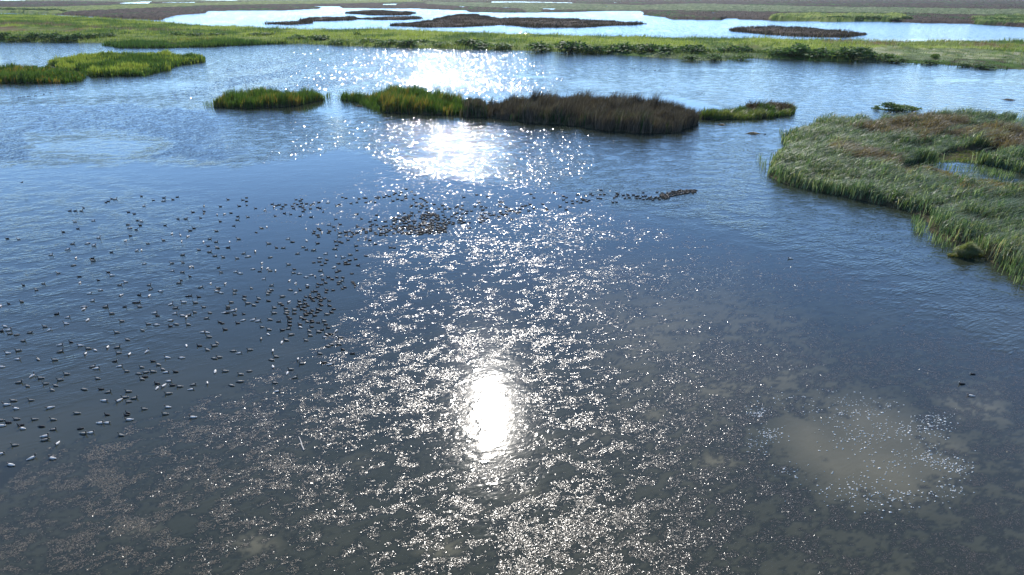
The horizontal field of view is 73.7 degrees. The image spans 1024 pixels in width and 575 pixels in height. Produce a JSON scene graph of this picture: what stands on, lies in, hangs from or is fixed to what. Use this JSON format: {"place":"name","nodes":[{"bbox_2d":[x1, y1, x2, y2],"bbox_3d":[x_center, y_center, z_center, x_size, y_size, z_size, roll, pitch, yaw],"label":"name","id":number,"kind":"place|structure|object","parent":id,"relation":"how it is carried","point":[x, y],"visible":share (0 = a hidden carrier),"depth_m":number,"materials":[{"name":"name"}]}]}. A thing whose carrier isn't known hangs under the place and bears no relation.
{"place":"outdoors","nodes":[
{"label":"outdoors","id":0,"kind":"place"},
{"bbox_2d":[0,0,1023,574],"bbox_3d":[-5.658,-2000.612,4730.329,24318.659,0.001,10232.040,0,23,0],"label":"water","id":1,"kind":"structure","parent":0,"point":[136,146],"depth_m":58.38,"materials":[{"name":"blue liquid"}]},
{"bbox_2d":[0,61,86,83],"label":"reed island","id":2,"kind":"structure","parent":1,"relation":"on","point":[13,72],"depth_m":223.56,"materials":[{"name":"green plant"}]},
{"bbox_2d":[47,49,205,76],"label":"reed island","id":3,"kind":"structure","parent":1,"relation":"on","point":[111,63],"depth_m":265.60,"materials":[{"name":"green plant"}]},
{"bbox_2d":[102,36,287,47],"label":"reed bed","id":4,"kind":"object","parent":1,"relation":"in","point":[213,41],"visible":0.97,"depth_m":376.95,"materials":[{"name":"green plant"}]},
{"bbox_2d":[210,85,324,108],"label":"reed island","id":5,"kind":"structure","parent":1,"relation":"on","point":[259,97],"depth_m":173.63,"materials":[{"name":"green plant"}]},
{"bbox_2d":[203,91,381,110],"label":"sparse reeds","id":6,"kind":"object","parent":1,"relation":"in","point":[365,102],"visible":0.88,"depth_m":175.69,"materials":[{"name":"green plant"}]},
{"bbox_2d":[265,15,357,24],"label":"rush island","id":7,"kind":"structure","parent":1,"relation":"on","point":[311,19],"depth_m":733.30,"materials":[{"name":"plant"}]},
{"bbox_2d":[345,9,415,14],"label":"rush island","id":8,"kind":"structure","parent":1,"relation":"on","point":[381,12],"depth_m":998.25,"materials":[{"name":"plant"}]},
{"bbox_2d":[357,15,421,19],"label":"rush island","id":9,"kind":"structure","parent":1,"relation":"on","point":[408,17],"depth_m":785.91,"materials":[{"name":"plant"}]},
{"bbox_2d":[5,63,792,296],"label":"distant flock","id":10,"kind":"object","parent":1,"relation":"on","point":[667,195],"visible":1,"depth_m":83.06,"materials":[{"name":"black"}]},
{"bbox_2d":[340,82,463,114],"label":"reed island","id":11,"kind":"structure","parent":1,"relation":"on","point":[395,98],"depth_m":165.93,"materials":[{"name":"green plant"}]},
{"bbox_2d":[169,45,699,263],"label":"water ripples","id":12,"kind":"object","parent":1,"relation":"on","point":[430,172],"visible":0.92,"depth_m":129.71,"materials":[{"name":"grey"}]},
{"bbox_2d":[459,96,489,117],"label":"rush island","id":13,"kind":"structure","parent":1,"relation":"on","point":[473,107],"depth_m":158.21,"materials":[{"name":"green plant"}]},
{"bbox_2d":[0,12,1023,69],"bbox_3d":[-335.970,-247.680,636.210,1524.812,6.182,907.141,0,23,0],"label":"levee bank","id":14,"kind":"structure","parent":1,"relation":"on","point":[1006,53],"depth_m":398.16,"materials":[{"name":"green plant"}]},
{"bbox_2d":[0,32,11,38],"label":"shrub","id":15,"kind":"object","parent":14,"relation":"on","point":[4,34],"visible":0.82,"depth_m":415.17,"materials":[{"name":"green plant"}]},
{"bbox_2d":[5,33,32,40],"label":"shrub","id":16,"kind":"object","parent":14,"relation":"on","point":[18,36],"visible":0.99,"depth_m":410.81,"materials":[{"name":"green plant"}]},
{"bbox_2d":[25,32,43,39],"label":"shrub","id":17,"kind":"object","parent":14,"relation":"on","point":[34,35],"visible":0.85,"depth_m":414.67,"materials":[{"name":"green plant"}]},
{"bbox_2d":[38,32,63,40],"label":"shrub","id":18,"kind":"object","parent":14,"relation":"on","point":[50,35],"visible":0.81,"depth_m":409.69,"materials":[{"name":"green plant"}]},
{"bbox_2d":[54,34,81,41],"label":"shrub","id":19,"kind":"object","parent":14,"relation":"on","point":[62,37],"visible":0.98,"depth_m":406.40,"materials":[{"name":"green plant"}]},
{"bbox_2d":[66,32,94,40],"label":"shrub","id":20,"kind":"object","parent":14,"relation":"on","point":[77,35],"visible":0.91,"depth_m":411.39,"materials":[{"name":"green plant"}]},
{"bbox_2d":[86,33,104,38],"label":"shrub","id":21,"kind":"object","parent":14,"relation":"on","point":[96,35],"visible":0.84,"depth_m":414.89,"materials":[{"name":"green plant"}]},
{"bbox_2d":[99,32,117,36],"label":"shrub","id":22,"kind":"object","parent":14,"relation":"on","point":[109,34],"visible":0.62,"depth_m":433.82,"materials":[{"name":"green plant"}]},
{"bbox_2d":[167,32,187,35],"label":"shrub","id":23,"kind":"object","parent":14,"relation":"on","point":[174,33],"visible":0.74,"depth_m":451.25,"materials":[{"name":"green plant"}]},
{"bbox_2d":[185,32,204,36],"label":"shrub","id":24,"kind":"object","parent":14,"relation":"on","point":[197,34],"visible":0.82,"depth_m":446.15,"materials":[{"name":"green plant"}]},
{"bbox_2d":[206,32,228,35],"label":"shrub","id":25,"kind":"object","parent":14,"relation":"on","point":[213,34],"visible":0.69,"depth_m":451.13,"materials":[{"name":"green plant"}]},
{"bbox_2d":[247,32,273,35],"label":"shrub","id":26,"kind":"object","parent":14,"relation":"on","point":[258,34],"visible":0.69,"depth_m":445.44,"materials":[{"name":"green plant"}]},
{"bbox_2d":[284,34,304,39],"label":"shrub","id":27,"kind":"object","parent":14,"relation":"on","point":[298,36],"visible":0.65,"depth_m":406.83,"materials":[{"name":"green plant"}]},
{"bbox_2d":[305,35,330,40],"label":"shrub","id":28,"kind":"object","parent":14,"relation":"on","point":[319,37],"visible":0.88,"depth_m":403.19,"materials":[{"name":"green plant"}]},
{"bbox_2d":[327,39,351,43],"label":"shrub","id":29,"kind":"object","parent":14,"relation":"on","point":[337,41],"visible":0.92,"depth_m":384.08,"materials":[{"name":"green plant"}]},
{"bbox_2d":[352,38,383,43],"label":"shrub","id":30,"kind":"object","parent":14,"relation":"on","point":[370,40],"visible":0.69,"depth_m":382.11,"materials":[{"name":"green plant"}]},
{"bbox_2d":[375,39,399,44],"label":"shrub","id":31,"kind":"object","parent":14,"relation":"on","point":[390,41],"visible":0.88,"depth_m":372.56,"materials":[{"name":"green plant"}]},
{"bbox_2d":[395,38,421,44],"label":"shrub","id":32,"kind":"object","parent":14,"relation":"on","point":[406,42],"visible":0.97,"depth_m":367.11,"materials":[{"name":"green plant"}]},
{"bbox_2d":[416,39,432,42],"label":"shrub","id":33,"kind":"object","parent":14,"relation":"on","point":[424,40],"visible":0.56,"depth_m":378.97,"materials":[{"name":"green plant"}]},
{"bbox_2d":[428,41,452,45],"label":"shrub","id":34,"kind":"object","parent":14,"relation":"on","point":[439,43],"visible":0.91,"depth_m":363.48,"materials":[{"name":"green plant"}]},
{"bbox_2d":[454,38,481,44],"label":"shrub","id":35,"kind":"object","parent":14,"relation":"on","point":[467,41],"visible":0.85,"depth_m":362.60,"materials":[{"name":"green plant"}]},
{"bbox_2d":[469,41,492,48],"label":"shrub","id":36,"kind":"object","parent":14,"relation":"on","point":[481,44],"visible":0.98,"depth_m":356.63,"materials":[{"name":"green plant"}]},
{"bbox_2d":[486,43,514,47],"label":"shrub","id":37,"kind":"object","parent":14,"relation":"on","point":[500,45],"visible":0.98,"depth_m":350.32,"materials":[{"name":"green plant"}]},
{"bbox_2d":[525,41,552,50],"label":"shrub","id":38,"kind":"object","parent":14,"relation":"on","point":[540,46],"visible":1,"depth_m":338.17,"materials":[{"name":"green plant"}]},
{"bbox_2d":[552,40,589,51],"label":"shrub","id":39,"kind":"object","parent":14,"relation":"on","point":[569,46],"visible":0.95,"depth_m":330.30,"materials":[{"name":"green plant"}]},
{"bbox_2d":[581,44,611,52],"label":"shrub","id":40,"kind":"object","parent":14,"relation":"on","point":[596,48],"visible":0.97,"depth_m":325.97,"materials":[{"name":"green plant"}]},
{"bbox_2d":[600,43,626,51],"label":"shrub","id":41,"kind":"object","parent":14,"relation":"on","point":[611,47],"visible":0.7,"depth_m":328.79,"materials":[{"name":"green plant"}]},
{"bbox_2d":[615,42,639,52],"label":"shrub","id":42,"kind":"object","parent":14,"relation":"on","point":[620,46],"visible":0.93,"depth_m":326.18,"materials":[{"name":"green plant"}]},
{"bbox_2d":[632,43,659,51],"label":"shrub","id":43,"kind":"object","parent":14,"relation":"on","point":[647,47],"visible":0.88,"depth_m":321.75,"materials":[{"name":"green plant"}]},
{"bbox_2d":[653,44,676,53],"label":"shrub","id":44,"kind":"object","parent":14,"relation":"on","point":[662,48],"visible":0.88,"depth_m":314.62,"materials":[{"name":"green plant"}]},
{"bbox_2d":[675,44,708,53],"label":"shrub","id":45,"kind":"object","parent":14,"relation":"on","point":[695,48],"visible":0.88,"depth_m":310.21,"materials":[{"name":"green plant"}]},
{"bbox_2d":[681,54,705,61],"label":"shrub","id":46,"kind":"object","parent":14,"relation":"on","point":[691,57],"visible":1,"depth_m":290.30,"materials":[{"name":"green plant"}]},
{"bbox_2d":[705,54,722,60],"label":"shrub","id":47,"kind":"object","parent":14,"relation":"on","point":[714,56],"visible":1,"depth_m":291.16,"materials":[{"name":"green plant"}]},
{"bbox_2d":[713,44,748,52],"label":"shrub","id":48,"kind":"object","parent":14,"relation":"on","point":[731,48],"visible":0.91,"depth_m":315.10,"materials":[{"name":"green plant"}]},
{"bbox_2d":[732,54,754,59],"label":"shrub","id":49,"kind":"object","parent":14,"relation":"on","point":[742,56],"visible":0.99,"depth_m":294.90,"materials":[{"name":"green plant"}]},
{"bbox_2d":[734,46,754,52],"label":"shrub","id":50,"kind":"object","parent":14,"relation":"on","point":[747,48],"visible":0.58,"depth_m":317.10,"materials":[{"name":"green plant"}]},
{"bbox_2d":[762,47,799,55],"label":"shrub","id":51,"kind":"object","parent":14,"relation":"on","point":[772,51],"visible":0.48,"depth_m":308.08,"materials":[{"name":"green plant"}]},
{"bbox_2d":[777,42,812,55],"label":"shrub","id":52,"kind":"object","parent":14,"relation":"on","point":[799,47],"visible":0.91,"depth_m":301.64,"materials":[{"name":"green plant"}]},
{"bbox_2d":[801,51,828,57],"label":"shrub","id":53,"kind":"object","parent":14,"relation":"on","point":[811,53],"visible":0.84,"depth_m":297.20,"materials":[{"name":"green plant"}]},
{"bbox_2d":[802,47,842,58],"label":"shrub","id":54,"kind":"object","parent":14,"relation":"on","point":[823,50],"visible":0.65,"depth_m":296.90,"materials":[{"name":"green plant"}]},
{"bbox_2d":[821,50,849,57],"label":"shrub","id":55,"kind":"object","parent":14,"relation":"on","point":[832,53],"visible":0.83,"depth_m":293.14,"materials":[{"name":"green plant"}]},
{"bbox_2d":[834,46,872,60],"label":"shrub","id":56,"kind":"object","parent":14,"relation":"on","point":[856,53],"visible":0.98,"depth_m":288.82,"materials":[{"name":"green plant"}]},
{"bbox_2d":[859,50,878,57],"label":"shrub","id":57,"kind":"object","parent":14,"relation":"on","point":[872,53],"visible":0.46,"depth_m":290.84,"materials":[{"name":"green plant"}]},
{"bbox_2d":[868,53,902,60],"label":"shrub","id":58,"kind":"object","parent":14,"relation":"on","point":[880,56],"visible":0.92,"depth_m":287.91,"materials":[{"name":"green plant"}]},
{"bbox_2d":[883,58,915,62],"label":"shrub","id":59,"kind":"object","parent":14,"relation":"on","point":[898,60],"visible":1,"depth_m":281.76,"materials":[{"name":"green plant"}]},
{"bbox_2d":[921,60,940,64],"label":"shrub","id":60,"kind":"object","parent":14,"relation":"on","point":[929,61],"visible":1,"depth_m":276.59,"materials":[{"name":"green plant"}]},
{"bbox_2d":[930,53,939,58],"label":"shrub","id":61,"kind":"object","parent":14,"relation":"on","point":[936,55],"visible":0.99,"depth_m":293.76,"materials":[{"name":"green plant"}]},
{"bbox_2d":[955,63,972,66],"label":"shrub","id":62,"kind":"object","parent":14,"relation":"on","point":[963,64],"visible":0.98,"depth_m":266.77,"materials":[{"name":"green plant"}]},
{"bbox_2d":[971,64,1005,68],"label":"shrub","id":63,"kind":"object","parent":14,"relation":"on","point":[987,66],"visible":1,"depth_m":259.72,"materials":[{"name":"green plant"}]},
{"bbox_2d":[0,0,1023,26],"bbox_3d":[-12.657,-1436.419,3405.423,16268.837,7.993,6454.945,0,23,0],"label":"marsh","id":64,"kind":"structure","parent":1,"relation":"on","point":[949,11],"depth_m":1375.70,"materials":[{"name":"green plant"}]},
{"bbox_2d":[888,17,902,20],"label":"shrub","id":65,"kind":"object","parent":64,"relation":"on","point":[894,18],"visible":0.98,"depth_m":710.03,"materials":[{"name":"green plant"}]},
{"bbox_2d":[0,170,1023,574],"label":"floating weed","id":66,"kind":"object","parent":1,"relation":"on","point":[582,420],"visible":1,"depth_m":41.80,"materials":[{"name":"brown plant"}]},
{"bbox_2d":[389,13,646,27],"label":"rush island","id":67,"kind":"structure","parent":1,"relation":"on","point":[464,20],"depth_m":647.64,"materials":[{"name":"plant"}]},
{"bbox_2d":[485,88,703,133],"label":"rush island","id":68,"kind":"structure","parent":1,"relation":"on","point":[627,113],"depth_m":150.33,"materials":[{"name":"plant"}]},
{"bbox_2d":[698,98,798,119],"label":"marsh island","id":69,"kind":"structure","parent":1,"relation":"on","point":[762,109],"depth_m":158.08,"materials":[{"name":"green plant"}]},
{"bbox_2d":[558,249,975,517],"bbox_3d":[20.843,3.616,57.441,25.234,0.044,42.835,-8,25,-19],"label":"foam fleck","id":70,"kind":"object","parent":1,"relation":"on","point":[855,428],"visible":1,"depth_m":43.40},
{"bbox_2d":[729,24,865,37],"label":"rush island","id":71,"kind":"structure","parent":1,"relation":"on","point":[799,31],"depth_m":495.65,"materials":[{"name":"plant"}]},
{"bbox_2d":[757,128,1023,286],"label":"sparse reeds","id":72,"kind":"object","parent":1,"relation":"on","point":[939,238],"visible":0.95,"depth_m":78.68,"materials":[{"name":"green plant"}]},
{"bbox_2d":[768,104,1023,277],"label":"reed marsh","id":73,"kind":"structure","parent":1,"relation":"in","point":[861,157],"depth_m":105.28,"materials":[{"name":"green plant"}]},
{"bbox_2d":[1000,114,1023,124],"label":"sparse reeds","id":74,"kind":"object","parent":73,"relation":"on","point":[1017,119],"visible":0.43,"depth_m":148.40,"materials":[{"name":"green plant"}]},
{"bbox_2d":[871,107,921,110],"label":"marsh island","id":75,"kind":"structure","parent":1,"relation":"on","point":[894,110],"depth_m":167.23,"materials":[{"name":"plant"}]},
{"bbox_2d":[874,102,902,110],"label":"shrub","id":76,"kind":"object","parent":75,"relation":"on","point":[891,105],"visible":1,"depth_m":166.13,"materials":[{"name":"green plant"}]},
{"bbox_2d":[895,104,922,111],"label":"shrub","id":77,"kind":"object","parent":75,"relation":"on","point":[910,107],"visible":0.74,"depth_m":165.36,"materials":[{"name":"green plant"}]},
{"bbox_2d":[946,240,985,258],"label":"rock","id":78,"kind":"object","parent":1,"relation":"on","point":[969,249],"depth_m":73.33,"materials":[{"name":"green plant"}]},
{"bbox_2d":[920,159,1016,179],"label":"sparse reeds","id":79,"kind":"object","parent":1,"relation":"in","point":[1011,174],"visible":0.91,"depth_m":107.68,"materials":[{"name":"green plant"}]}
]}

